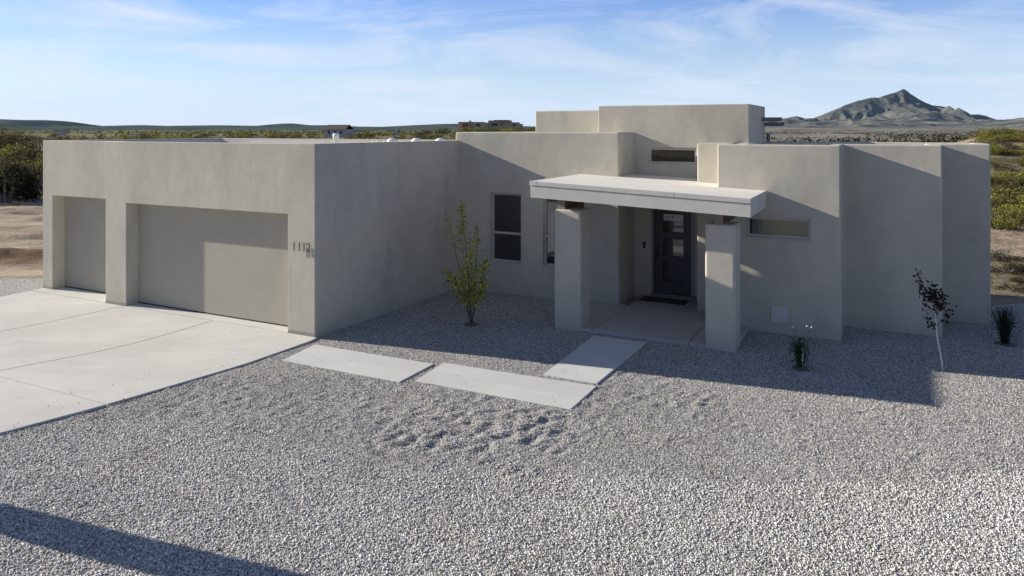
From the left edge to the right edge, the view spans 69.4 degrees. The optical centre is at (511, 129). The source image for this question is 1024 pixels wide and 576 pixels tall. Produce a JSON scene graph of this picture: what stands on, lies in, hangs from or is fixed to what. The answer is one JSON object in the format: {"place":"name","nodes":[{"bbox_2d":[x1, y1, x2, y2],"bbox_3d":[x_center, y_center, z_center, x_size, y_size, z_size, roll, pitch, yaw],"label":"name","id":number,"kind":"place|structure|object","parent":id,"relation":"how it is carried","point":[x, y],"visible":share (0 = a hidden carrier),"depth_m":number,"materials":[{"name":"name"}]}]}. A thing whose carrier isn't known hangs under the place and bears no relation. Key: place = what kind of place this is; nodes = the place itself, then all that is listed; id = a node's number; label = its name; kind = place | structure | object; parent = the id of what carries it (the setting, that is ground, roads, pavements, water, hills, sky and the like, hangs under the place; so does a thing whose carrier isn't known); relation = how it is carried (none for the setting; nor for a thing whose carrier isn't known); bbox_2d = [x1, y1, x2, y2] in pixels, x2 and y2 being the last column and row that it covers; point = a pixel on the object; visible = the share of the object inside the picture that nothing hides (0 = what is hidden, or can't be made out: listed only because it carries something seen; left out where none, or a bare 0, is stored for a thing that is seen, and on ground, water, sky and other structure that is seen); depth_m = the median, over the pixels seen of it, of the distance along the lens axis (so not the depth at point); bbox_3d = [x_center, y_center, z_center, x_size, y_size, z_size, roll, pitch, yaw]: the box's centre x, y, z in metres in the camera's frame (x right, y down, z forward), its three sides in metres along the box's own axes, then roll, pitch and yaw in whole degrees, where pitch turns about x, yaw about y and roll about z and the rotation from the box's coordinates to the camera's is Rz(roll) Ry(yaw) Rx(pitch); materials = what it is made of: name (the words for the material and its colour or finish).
{"place":"outdoors","nodes":[
{"label":"outdoors","id":0,"kind":"place"},
{"bbox_2d":[0,199,42,278],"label":"dirt field","id":1,"kind":"structure","parent":0,"point":[21,238],"depth_m":27.69,"materials":[{"name":"beige soil"}]},
{"bbox_2d":[0,150,9,187],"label":"desert tree","id":2,"kind":"object","parent":1,"relation":"on","point":[3,160],"visible":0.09,"depth_m":46.44,"materials":[{"name":"green plant"}]},
{"bbox_2d":[0,155,42,202],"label":"desert tree","id":3,"kind":"object","parent":1,"relation":"on","point":[11,167],"visible":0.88,"depth_m":40.78,"materials":[{"name":"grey plant"}]},
{"bbox_2d":[0,145,42,201],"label":"desert tree","id":4,"kind":"object","parent":1,"relation":"on","point":[20,152],"visible":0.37,"depth_m":42.30,"materials":[{"name":"green plant"}]},
{"bbox_2d":[0,291,316,433],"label":"driveway","id":5,"kind":"structure","parent":0,"point":[56,351],"depth_m":13.50,"materials":[{"name":"concrete"}]},
{"bbox_2d":[32,287,287,332],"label":"driveway","id":6,"kind":"structure","parent":0,"point":[83,294],"depth_m":16.63,"materials":[{"name":"concrete"}]},
{"bbox_2d":[0,119,535,130],"bbox_3d":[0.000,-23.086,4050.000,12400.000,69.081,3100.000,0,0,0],"label":"distant hills","id":7,"kind":"structure","parent":0,"point":[30,125],"depth_m":3691.59,"materials":[{"name":"green plant"}]},
{"bbox_2d":[0,127,1023,305],"bbox_3d":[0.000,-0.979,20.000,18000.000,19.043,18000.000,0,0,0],"label":"ground","id":8,"kind":"structure","parent":0,"point":[1012,240],"depth_m":305.21,"materials":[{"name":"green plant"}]},
{"bbox_2d":[0,125,23,163],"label":"desert tree","id":9,"kind":"object","parent":8,"relation":"on","point":[12,140],"visible":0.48,"depth_m":66.05,"materials":[{"name":"green plant"}]},
{"bbox_2d":[4,130,27,140],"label":"desert shrub","id":10,"kind":"object","parent":8,"relation":"on","point":[20,134],"visible":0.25,"depth_m":207.50,"materials":[{"name":"green plant"}]},
{"bbox_2d":[0,142,42,187],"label":"desert tree","id":11,"kind":"object","parent":8,"relation":"on","point":[27,161],"visible":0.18,"depth_m":49.71,"materials":[{"name":"green plant"}]},
{"bbox_2d":[4,140,42,162],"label":"desert shrub","id":12,"kind":"object","parent":8,"relation":"on","point":[28,144],"visible":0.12,"depth_m":93.33,"materials":[{"name":"green plant"}]},
{"bbox_2d":[5,137,41,149],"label":"desert shrub","id":13,"kind":"object","parent":8,"relation":"on","point":[37,147],"visible":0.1,"depth_m":120.06,"materials":[{"name":"green plant"}]},
{"bbox_2d":[23,134,37,141],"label":"desert shrub","id":14,"kind":"object","parent":8,"relation":"on","point":[28,137],"visible":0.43,"depth_m":230.05,"materials":[{"name":"green plant"}]},
{"bbox_2d":[20,140,42,152],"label":"desert shrub","id":15,"kind":"object","parent":8,"relation":"on","point":[29,145],"visible":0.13,"depth_m":114.00,"materials":[{"name":"green plant"}]},
{"bbox_2d":[23,138,45,177],"bbox_3d":[-37.077,2.414,58.255,5.422,4.051,5.197,0,0,-32],"label":"desert tree","id":16,"kind":"object","parent":8,"relation":"on","point":[36,141],"visible":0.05,"depth_m":57.54,"materials":[{"name":"green plant"}]},
{"bbox_2d":[29,136,56,144],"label":"desert shrub","id":17,"kind":"object","parent":8,"relation":"on","point":[40,141],"visible":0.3,"depth_m":196.58,"materials":[{"name":"green plant"}]},
{"bbox_2d":[53,130,66,134],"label":"building","id":18,"kind":"structure","parent":8,"relation":"on","point":[61,132],"depth_m":520.00,"materials":[{"name":"white"}]},
{"bbox_2d":[54,135,82,139],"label":"desert shrub","id":19,"kind":"object","parent":8,"relation":"on","point":[70,138],"visible":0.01,"depth_m":127.69,"materials":[{"name":"green plant"}]},
{"bbox_2d":[58,134,90,139],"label":"desert shrub","id":20,"kind":"object","parent":8,"relation":"on","point":[68,138],"visible":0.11,"depth_m":134.21,"materials":[{"name":"green plant"}]},
{"bbox_2d":[95,133,110,139],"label":"desert shrub","id":21,"kind":"object","parent":8,"relation":"on","point":[99,136],"visible":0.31,"depth_m":220.64,"materials":[{"name":"green plant"}]},
{"bbox_2d":[129,133,150,138],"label":"desert shrub","id":22,"kind":"object","parent":8,"relation":"on","point":[142,136],"visible":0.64,"depth_m":285.34,"materials":[{"name":"green plant"}]},
{"bbox_2d":[144,132,159,138],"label":"desert shrub","id":23,"kind":"object","parent":8,"relation":"on","point":[153,135],"visible":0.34,"depth_m":257.86,"materials":[{"name":"green plant"}]},
{"bbox_2d":[156,135,176,138],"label":"desert shrub","id":24,"kind":"object","parent":8,"relation":"on","point":[171,137],"visible":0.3,"depth_m":211.66,"materials":[{"name":"green plant"}]},
{"bbox_2d":[174,134,193,138],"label":"desert shrub","id":25,"kind":"object","parent":8,"relation":"on","point":[183,136],"visible":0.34,"depth_m":213.33,"materials":[{"name":"green plant"}]},
{"bbox_2d":[197,132,210,137],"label":"desert shrub","id":26,"kind":"object","parent":8,"relation":"on","point":[203,135],"visible":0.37,"depth_m":293.87,"materials":[{"name":"green plant"}]},
{"bbox_2d":[226,132,256,137],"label":"desert shrub","id":27,"kind":"object","parent":8,"relation":"on","point":[239,134],"visible":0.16,"depth_m":226.58,"materials":[{"name":"green plant"}]},
{"bbox_2d":[0,129,524,136],"bbox_3d":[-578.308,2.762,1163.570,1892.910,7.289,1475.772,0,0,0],"label":"distant scrub","id":28,"kind":"object","parent":8,"relation":"on","point":[304,132],"visible":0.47,"depth_m":558.93,"materials":[{"name":"green plant"}]},
{"bbox_2d":[277,133,288,138],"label":"desert shrub","id":29,"kind":"object","parent":8,"relation":"on","point":[283,137],"visible":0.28,"depth_m":247.33,"materials":[{"name":"green plant"}]},
{"bbox_2d":[323,125,353,136],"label":"gabled house","id":30,"kind":"structure","parent":8,"relation":"on","point":[340,130],"depth_m":400.88,"materials":[{"name":"white paint"}]},
{"bbox_2d":[344,132,359,138],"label":"desert shrub","id":31,"kind":"object","parent":8,"relation":"on","point":[349,135],"visible":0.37,"depth_m":206.40,"materials":[{"name":"green plant"}]},
{"bbox_2d":[359,132,372,138],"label":"desert shrub","id":32,"kind":"object","parent":8,"relation":"on","point":[367,135],"visible":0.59,"depth_m":229.09,"materials":[{"name":"green plant"}]},
{"bbox_2d":[392,133,406,138],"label":"desert shrub","id":33,"kind":"object","parent":8,"relation":"on","point":[399,137],"visible":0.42,"depth_m":200.82,"materials":[{"name":"green plant"}]},
{"bbox_2d":[411,129,433,138],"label":"desert shrub","id":34,"kind":"object","parent":8,"relation":"on","point":[419,134],"visible":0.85,"depth_m":225.03,"materials":[{"name":"green plant"}]},
{"bbox_2d":[421,134,441,139],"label":"desert shrub","id":35,"kind":"object","parent":8,"relation":"on","point":[436,137],"visible":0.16,"depth_m":122.38,"materials":[{"name":"green plant"}]},
{"bbox_2d":[433,126,448,133],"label":"desert shrub","id":36,"kind":"object","parent":8,"relation":"on","point":[439,129],"visible":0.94,"depth_m":252.35,"materials":[{"name":"green plant"}]},
{"bbox_2d":[460,126,474,131],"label":"desert shrub","id":37,"kind":"object","parent":8,"relation":"on","point":[464,128],"visible":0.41,"depth_m":235.86,"materials":[{"name":"green plant"}]},
{"bbox_2d":[458,120,522,130],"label":"adobe house","id":38,"kind":"structure","parent":8,"relation":"on","point":[495,123],"depth_m":261.00,"materials":[{"name":"beige paint"}]},
{"bbox_2d":[491,125,503,131],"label":"desert shrub","id":39,"kind":"object","parent":8,"relation":"on","point":[498,129],"visible":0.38,"depth_m":238.48,"materials":[{"name":"green plant"}]},
{"bbox_2d":[0,278,1023,575],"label":"gravel","id":40,"kind":"structure","parent":8,"relation":"on","point":[966,332],"depth_m":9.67,"materials":[{"name":"grey gravel"}]},
{"bbox_2d":[282,345,433,382],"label":"paving slab","id":41,"kind":"structure","parent":40,"relation":"on","point":[392,369],"depth_m":12.83,"materials":[{"name":"concrete"}]},
{"bbox_2d":[441,200,492,326],"bbox_3d":[-0.935,2.797,15.494,1.072,2.612,0.710,0,0,0],"label":"sapling","id":42,"kind":"object","parent":40,"relation":"on","point":[470,323],"visible":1,"depth_m":15.46,"materials":[{"name":"green plant"}]},
{"bbox_2d":[416,363,596,409],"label":"paving slab","id":43,"kind":"structure","parent":40,"relation":"on","point":[536,390],"depth_m":11.72,"materials":[{"name":"concrete"}]},
{"bbox_2d":[544,336,645,384],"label":"paving slab","id":44,"kind":"structure","parent":40,"relation":"on","point":[596,360],"depth_m":13.05,"materials":[{"name":"concrete"}]},
{"bbox_2d":[786,325,818,370],"bbox_3d":[4.966,3.732,12.732,0.567,0.737,0.566,0,0,0],"label":"flowering shrub","id":45,"kind":"object","parent":40,"relation":"on","point":[799,352],"visible":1,"depth_m":12.65,"materials":[{"name":"green plant"}]},
{"bbox_2d":[912,268,956,370],"bbox_3d":[7.206,3.245,12.560,0.743,1.753,0.405,0,0,0],"label":"sapling","id":46,"kind":"object","parent":40,"relation":"on","point":[939,304],"visible":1,"depth_m":12.58,"materials":[{"name":"grey plant"}]},
{"bbox_2d":[975,305,1023,346],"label":"shrub","id":47,"kind":"object","parent":40,"relation":"on","point":[1004,329],"visible":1,"depth_m":14.04,"materials":[{"name":"green plant"}]},
{"bbox_2d":[43,104,990,351],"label":"adobe house","id":48,"kind":"structure","parent":8,"relation":"on","point":[729,219],"depth_m":15.83,"materials":[{"name":"paint"}]},
{"bbox_2d":[65,196,105,292],"bbox_3d":[-10.379,2.849,18.456,2.560,2.408,0.050,0,0,27],"label":"garage door","id":49,"kind":"structure","parent":48,"relation":"in","point":[85,218],"depth_m":18.61,"materials":[{"name":"paint"}]},
{"bbox_2d":[138,204,287,326],"bbox_3d":[-6.518,2.859,16.164,5.000,2.388,0.050,0,0,27],"label":"garage door","id":50,"kind":"structure","parent":48,"relation":"in","point":[226,263],"depth_m":16.11,"materials":[{"name":"paint"}]},
{"bbox_2d":[492,193,520,262],"bbox_3d":[-0.106,2.459,18.531,0.860,1.727,0.082,0,0,27],"label":"window","id":51,"kind":"structure","parent":48,"relation":"in","point":[493,194],"depth_m":18.68,"materials":[{"name":"white plastic"}]},
{"bbox_2d":[544,199,554,265],"bbox_3d":[1.186,2.459,17.878,0.860,1.727,0.082,0,0,27],"label":"window","id":52,"kind":"structure","parent":48,"relation":"in","point":[545,200],"depth_m":18.03,"materials":[{"name":"white plastic"}]},
{"bbox_2d":[654,209,690,294],"bbox_3d":[3.875,2.939,17.821,0.915,2.048,0.112,0,0,27],"label":"front door","id":53,"kind":"structure","parent":48,"relation":"in","point":[684,288],"depth_m":17.86,"materials":[{"name":"paint"}]},
{"bbox_2d":[649,148,696,163],"bbox_3d":[3.878,0.639,17.816,1.160,0.387,0.070,0,0,27],"label":"window","id":54,"kind":"structure","parent":48,"relation":"in","point":[650,149],"depth_m":17.81,"materials":[{"name":"white plastic"}]},
{"bbox_2d":[747,217,809,239],"bbox_3d":[5.371,1.979,14.901,1.210,0.407,0.070,0,0,27],"label":"window","id":55,"kind":"structure","parent":48,"relation":"in","point":[761,226],"depth_m":14.90,"materials":[{"name":"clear glass"}]},
{"bbox_2d":[581,295,747,347],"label":"porch floor","id":56,"kind":"structure","parent":8,"relation":"on","point":[665,323],"depth_m":15.47,"materials":[{"name":"concrete"}]},
{"bbox_2d":[638,296,688,304],"bbox_3d":[3.580,4.037,17.422,1.100,0.014,0.480,0,0,27],"label":"door mat","id":57,"kind":"object","parent":56,"relation":"on","point":[664,300],"depth_m":17.40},
{"bbox_2d":[765,130,978,142],"bbox_3d":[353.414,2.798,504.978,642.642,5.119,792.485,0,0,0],"label":"distant scrub","id":58,"kind":"object","parent":8,"relation":"on","point":[941,139],"visible":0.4,"depth_m":292.49,"materials":[{"name":"green plant"}]},
{"bbox_2d":[963,137,1000,142],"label":"desert shrub","id":59,"kind":"object","parent":8,"relation":"on","point":[978,139],"visible":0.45,"depth_m":67.96,"materials":[{"name":"green plant"}]},
{"bbox_2d":[963,127,1001,135],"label":"desert shrub","id":60,"kind":"object","parent":8,"relation":"on","point":[976,132],"visible":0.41,"depth_m":79.06,"materials":[{"name":"green plant"}]},
{"bbox_2d":[974,130,999,137],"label":"desert shrub","id":61,"kind":"object","parent":8,"relation":"on","point":[987,133],"visible":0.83,"depth_m":74.90,"materials":[{"name":"green plant"}]},
{"bbox_2d":[974,139,1000,147],"bbox_3d":[41.422,1.266,64.561,2.086,0.843,2.338,0,0,-14],"label":"desert shrub","id":62,"kind":"object","parent":8,"relation":"on","point":[991,142],"visible":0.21,"depth_m":64.48,"materials":[{"name":"green plant"}]},
{"bbox_2d":[991,176,1003,183],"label":"desert shrub","id":63,"kind":"object","parent":8,"relation":"on","point":[992,178],"visible":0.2,"depth_m":43.85,"materials":[{"name":"green plant"}]},
{"bbox_2d":[991,148,1003,154],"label":"desert shrub","id":64,"kind":"object","parent":8,"relation":"on","point":[994,151],"visible":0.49,"depth_m":59.40,"materials":[{"name":"green plant"}]},
{"bbox_2d":[981,126,1015,137],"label":"desert shrub","id":65,"kind":"object","parent":8,"relation":"on","point":[1003,130],"visible":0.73,"depth_m":74.58,"materials":[{"name":"green plant"}]},
{"bbox_2d":[983,134,1015,141],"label":"desert shrub","id":66,"kind":"object","parent":8,"relation":"on","point":[1003,135],"visible":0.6,"depth_m":69.80,"materials":[{"name":"green plant"}]},
{"bbox_2d":[991,208,1010,220],"bbox_3d":[21.734,3.795,33.919,2.416,0.877,3.104,0,0,30],"label":"desert shrub","id":67,"kind":"object","parent":8,"relation":"on","point":[993,211],"visible":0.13,"depth_m":33.11,"materials":[{"name":"green plant"}]},
{"bbox_2d":[989,143,1013,154],"bbox_3d":[39.591,1.621,59.964,3.360,1.070,2.329,0,0,-36],"label":"desert shrub","id":68,"kind":"object","parent":8,"relation":"on","point":[1002,152],"visible":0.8,"depth_m":59.32,"materials":[{"name":"green plant"}]},
{"bbox_2d":[990,136,1015,145],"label":"desert shrub","id":69,"kind":"object","parent":8,"relation":"on","point":[1001,142],"visible":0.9,"depth_m":65.93,"materials":[{"name":"green plant"}]},
{"bbox_2d":[991,161,1016,170],"bbox_3d":[33.700,2.537,51.253,2.553,0.783,2.610,0,0,26],"label":"desert shrub","id":70,"kind":"object","parent":8,"relation":"on","point":[995,167],"visible":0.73,"depth_m":50.88,"materials":[{"name":"green plant"}]},
{"bbox_2d":[991,170,1016,178],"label":"desert shrub","id":71,"kind":"object","parent":8,"relation":"on","point":[1000,174],"visible":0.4,"depth_m":46.80,"materials":[{"name":"green plant"}]},
{"bbox_2d":[991,212,1017,225],"bbox_3d":[21.391,3.940,32.626,2.128,0.553,2.177,0,0,-28],"label":"desert shrub","id":72,"kind":"object","parent":8,"relation":"on","point":[1001,217],"visible":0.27,"depth_m":32.51,"materials":[{"name":"green plant"}]},
{"bbox_2d":[991,196,1020,211],"bbox_3d":[23.830,3.688,36.342,2.312,0.849,2.561,0,0,31],"label":"desert shrub","id":73,"kind":"object","parent":8,"relation":"on","point":[992,198],"visible":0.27,"depth_m":36.10,"materials":[{"name":"green plant"}]},
{"bbox_2d":[991,188,1021,199],"bbox_3d":[26.047,3.506,39.139,2.708,0.872,2.322,0,0,17],"label":"desert shrub","id":74,"kind":"object","parent":8,"relation":"on","point":[1011,190],"visible":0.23,"depth_m":38.64,"materials":[{"name":"green plant"}]},
{"bbox_2d":[991,182,1022,194],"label":"desert shrub","id":75,"kind":"object","parent":8,"relation":"on","point":[997,185],"visible":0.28,"depth_m":40.59,"materials":[{"name":"green plant"}]},
{"bbox_2d":[991,214,1023,230],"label":"desert shrub","id":76,"kind":"object","parent":8,"relation":"on","point":[1003,223],"visible":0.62,"depth_m":30.73,"materials":[{"name":"green plant"}]},
{"bbox_2d":[991,263,1023,274],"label":"desert shrub","id":77,"kind":"object","parent":8,"relation":"on","point":[1009,267],"visible":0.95,"depth_m":21.57,"materials":[{"name":"green plant"}]},
{"bbox_2d":[991,249,1023,262],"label":"desert shrub","id":78,"kind":"object","parent":8,"relation":"on","point":[1000,255],"visible":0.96,"depth_m":23.79,"materials":[{"name":"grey plant"}]},
{"bbox_2d":[991,282,1023,292],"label":"desert shrub","id":79,"kind":"object","parent":8,"relation":"on","point":[1004,285],"visible":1,"depth_m":19.20,"materials":[{"name":"green plant"}]},
{"bbox_2d":[991,186,1023,203],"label":"desert shrub","id":80,"kind":"object","parent":8,"relation":"on","point":[1004,194],"visible":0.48,"depth_m":38.47,"materials":[{"name":"green plant"}]},
{"bbox_2d":[991,194,1023,205],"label":"desert shrub","id":81,"kind":"object","parent":8,"relation":"on","point":[1021,198],"visible":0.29,"depth_m":37.10,"materials":[{"name":"green plant"}]},
{"bbox_2d":[991,197,1023,212],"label":"desert shrub","id":82,"kind":"object","parent":8,"relation":"on","point":[1001,203],"visible":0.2,"depth_m":36.37,"materials":[{"name":"green plant"}]},
{"bbox_2d":[992,176,1023,188],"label":"desert shrub","id":83,"kind":"object","parent":8,"relation":"on","point":[1010,178],"visible":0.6,"depth_m":43.40,"materials":[{"name":"green plant"}]},
{"bbox_2d":[992,206,1023,217],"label":"desert shrub","id":84,"kind":"object","parent":8,"relation":"on","point":[1008,208],"visible":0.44,"depth_m":33.76,"materials":[{"name":"green plant"}]},
{"bbox_2d":[992,169,1023,178],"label":"desert shrub","id":85,"kind":"object","parent":8,"relation":"on","point":[1020,174],"visible":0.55,"depth_m":45.99,"materials":[{"name":"green plant"}]},
{"bbox_2d":[992,181,1023,192],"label":"desert shrub","id":86,"kind":"object","parent":8,"relation":"on","point":[1012,187],"visible":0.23,"depth_m":40.73,"materials":[{"name":"green plant"}]},
{"bbox_2d":[993,195,1023,204],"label":"desert shrub","id":87,"kind":"object","parent":8,"relation":"on","point":[1004,198],"visible":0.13,"depth_m":37.07,"materials":[{"name":"green plant"}]},
{"bbox_2d":[995,204,1023,214],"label":"desert shrub","id":88,"kind":"object","parent":8,"relation":"on","point":[1017,205],"visible":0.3,"depth_m":34.51,"materials":[{"name":"green plant"}]},
{"bbox_2d":[995,190,1023,199],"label":"desert shrub","id":89,"kind":"object","parent":8,"relation":"on","point":[1007,194],"visible":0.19,"depth_m":38.56,"materials":[{"name":"green plant"}]},
{"bbox_2d":[996,176,1023,186],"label":"desert shrub","id":90,"kind":"object","parent":8,"relation":"on","point":[1010,181],"visible":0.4,"depth_m":43.75,"materials":[{"name":"green plant"}]},
{"bbox_2d":[1003,143,1018,151],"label":"desert shrub","id":91,"kind":"object","parent":8,"relation":"on","point":[1013,148],"visible":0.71,"depth_m":61.48,"materials":[{"name":"green plant"}]},
{"bbox_2d":[1004,267,1023,275],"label":"desert shrub","id":92,"kind":"object","parent":8,"relation":"on","point":[1016,272],"visible":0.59,"depth_m":21.52,"materials":[{"name":"green plant"}]},
{"bbox_2d":[1005,212,1023,223],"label":"desert shrub","id":93,"kind":"object","parent":8,"relation":"on","point":[1021,215],"visible":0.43,"depth_m":32.04,"materials":[{"name":"green plant"}]},
{"bbox_2d":[1005,211,1023,226],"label":"desert shrub","id":94,"kind":"object","parent":8,"relation":"on","point":[1020,219],"visible":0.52,"depth_m":32.01,"materials":[{"name":"green plant"}]},
{"bbox_2d":[1007,277,1023,282],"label":"desert shrub","id":95,"kind":"object","parent":8,"relation":"on","point":[1022,279],"visible":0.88,"depth_m":20.29,"materials":[{"name":"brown plant"}]},
{"bbox_2d":[1009,149,1023,154],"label":"desert shrub","id":96,"kind":"object","parent":8,"relation":"on","point":[1017,152],"visible":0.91,"depth_m":59.50,"materials":[{"name":"green plant"}]},
{"bbox_2d":[1009,275,1023,283],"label":"desert shrub","id":97,"kind":"object","parent":8,"relation":"on","point":[1012,279],"visible":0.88,"depth_m":20.35,"materials":[{"name":"green plant"}]},
{"bbox_2d":[1010,131,1023,138],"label":"desert shrub","id":98,"kind":"object","parent":8,"relation":"on","point":[1021,133],"visible":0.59,"depth_m":71.54,"materials":[{"name":"green plant"}]},
{"bbox_2d":[1011,133,1023,142],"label":"desert shrub","id":99,"kind":"object","parent":8,"relation":"on","point":[1019,138],"visible":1,"depth_m":68.65,"materials":[{"name":"green plant"}]},
{"bbox_2d":[0,0,1023,126],"label":"sky","id":100,"kind":"structure","parent":0,"point":[361,63],"materials":[{"name":"blue"}]},
{"bbox_2d":[765,89,1023,127],"bbox_3d":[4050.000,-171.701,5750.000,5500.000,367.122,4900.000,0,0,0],"label":"mountain","id":101,"kind":"structure","parent":0,"point":[903,108],"depth_m":5480.99,"materials":[{"name":"grey stone"}]}
]}

